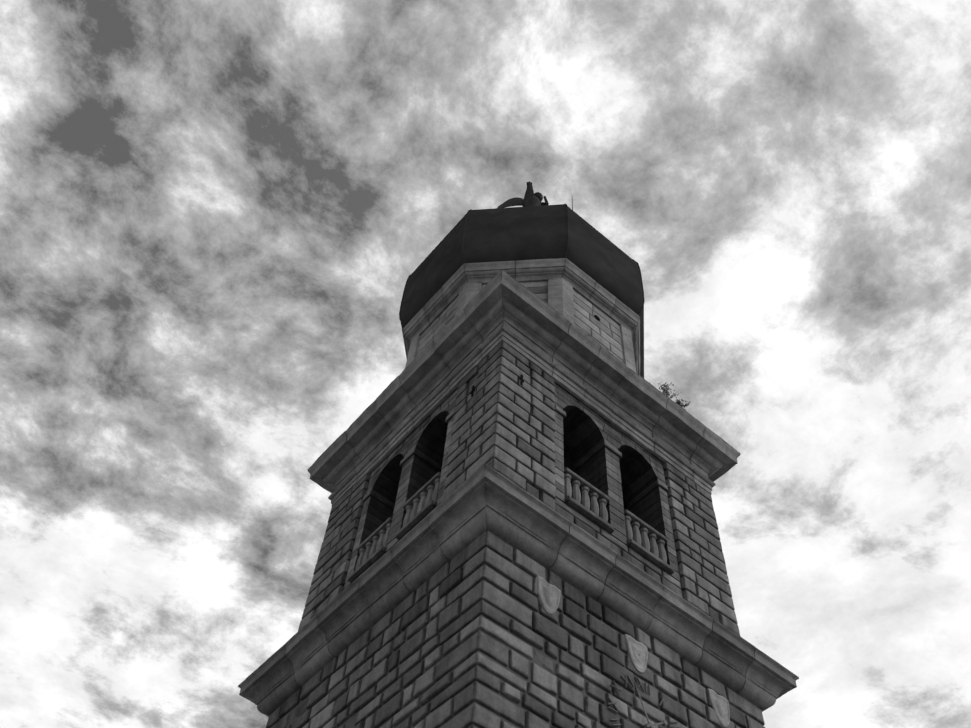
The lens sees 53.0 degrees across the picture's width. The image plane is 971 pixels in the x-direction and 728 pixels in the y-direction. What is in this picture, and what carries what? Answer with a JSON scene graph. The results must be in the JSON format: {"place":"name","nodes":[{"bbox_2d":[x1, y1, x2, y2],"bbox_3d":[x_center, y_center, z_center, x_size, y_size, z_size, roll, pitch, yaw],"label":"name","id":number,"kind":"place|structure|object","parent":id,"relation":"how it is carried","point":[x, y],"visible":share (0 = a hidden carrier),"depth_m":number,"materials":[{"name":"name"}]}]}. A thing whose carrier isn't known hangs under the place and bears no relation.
{"place":"outdoors","nodes":[
{"label":"outdoors","id":0,"kind":"place"},
{"bbox_2d":[0,0,970,727],"label":"sky","id":1,"kind":"structure","parent":0,"point":[217,216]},
{"bbox_2d":[298,341,739,635],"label":"belfry blocks","id":2,"kind":"structure","parent":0,"point":[504,422],"depth_m":19.94,"materials":[{"name":"grey stone"}]},
{"bbox_2d":[416,281,623,362],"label":"wall panels","id":3,"kind":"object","parent":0,"point":[604,332],"depth_m":25.04,"materials":[{"name":"grey stone"}]},
{"label":"ground","id":4,"kind":"structure","parent":0,"visible":0},
{"bbox_2d":[271,548,762,727],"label":"shaft","id":5,"kind":"object","parent":4,"relation":"on","point":[349,722],"visible":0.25,"depth_m":14.44,"materials":[{"name":"grey stone"}]},
{"bbox_2d":[266,530,764,727],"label":"shaft blocks","id":6,"kind":"structure","parent":5,"relation":"attached to","point":[475,556],"depth_m":14.90,"materials":[{"name":"grey stone"}]},
{"bbox_2d":[238,463,798,716],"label":"cornice","id":7,"kind":"structure","parent":5,"relation":"on","point":[472,507],"depth_m":16.51,"materials":[{"name":"stone"}]},
{"bbox_2d":[370,381,682,591],"bbox_3d":[0.653,4.203,21.081,6.040,6.700,6.040,36,-61,-19],"label":"belfry","id":8,"kind":"object","parent":7,"relation":"on","point":[569,461],"depth_m":21.73,"materials":[{"name":"grey stone"}]},
{"bbox_2d":[347,467,673,582],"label":"balustrade rails","id":9,"kind":"object","parent":8,"relation":"on","point":[571,502],"visible":0.17,"depth_m":18.59,"materials":[{"name":"stone"}]},
{"bbox_2d":[356,473,666,568],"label":"balusters","id":10,"kind":"object","parent":9,"relation":"on","point":[650,543],"visible":0.21,"depth_m":18.80,"materials":[{"name":"stone"}]},
{"bbox_2d":[307,269,740,506],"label":"entablature","id":11,"kind":"structure","parent":8,"relation":"on","point":[551,342],"depth_m":21.83,"materials":[{"name":"stone"}]},
{"bbox_2d":[405,278,636,373],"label":"pilasters","id":12,"kind":"object","parent":11,"relation":"on","point":[560,295],"visible":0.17,"depth_m":24.87,"materials":[{"name":"grey stone"}]},
{"bbox_2d":[403,258,639,375],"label":"cornice","id":13,"kind":"structure","parent":12,"relation":"on","point":[579,280],"depth_m":25.68,"materials":[{"name":"grey stone"}]},
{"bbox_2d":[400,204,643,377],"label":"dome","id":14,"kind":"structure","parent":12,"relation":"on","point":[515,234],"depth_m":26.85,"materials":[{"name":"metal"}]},
{"bbox_2d":[399,204,644,325],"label":"roof ribs","id":15,"kind":"object","parent":14,"relation":"attached to","point":[567,243],"visible":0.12,"depth_m":26.96,"materials":[{"name":"black metal"}]},
{"bbox_2d":[497,181,548,207],"bbox_3d":[1.402,-5.806,35.967,1.814,4.063,0.900,18,-57,-8],"label":"statue","id":16,"kind":"object","parent":14,"relation":"on","point":[531,198],"visible":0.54,"depth_m":36.57,"materials":[{"name":"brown metal"}]},
{"bbox_2d":[658,382,690,409],"bbox_3d":[4.349,0.761,22.876,0.965,0.600,0.556,36,-61,-19],"label":"shrub","id":17,"kind":"object","parent":11,"relation":"on","point":[668,394],"depth_m":22.78,"materials":[{"name":"grey plant"}]},
{"bbox_2d":[470,315,599,396],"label":"iron cramps and vent","id":18,"kind":"object","parent":8,"relation":"attached to","point":[521,377],"visible":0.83,"depth_m":19.75,"materials":[{"name":"black metal"}]},
{"bbox_2d":[536,575,560,613],"bbox_3d":[0.988,3.652,15.228,0.502,0.660,0.068,36,-61,-19],"label":"shield","id":19,"kind":"object","parent":5,"relation":"attached to","point":[549,597],"visible":0.92,"depth_m":15.22,"materials":[{"name":"stone"}]},
{"bbox_2d":[624,634,647,672],"bbox_3d":[2.465,4.730,15.829,0.505,0.660,0.068,36,-61,-19],"label":"shield","id":20,"kind":"object","parent":5,"relation":"attached to","point":[637,653],"visible":0.96,"depth_m":15.82,"materials":[{"name":"stone"}]},
{"bbox_2d":[607,675,680,727],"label":"clock","id":21,"kind":"object","parent":5,"relation":"attached to","point":[649,724],"visible":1,"depth_m":14.93,"materials":[{"name":"metal"}]},
{"bbox_2d":[708,688,729,726],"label":"shield","id":22,"kind":"object","parent":5,"relation":"attached to","point":[720,705],"visible":0.96,"depth_m":16.43,"materials":[{"name":"stone"}]}
]}

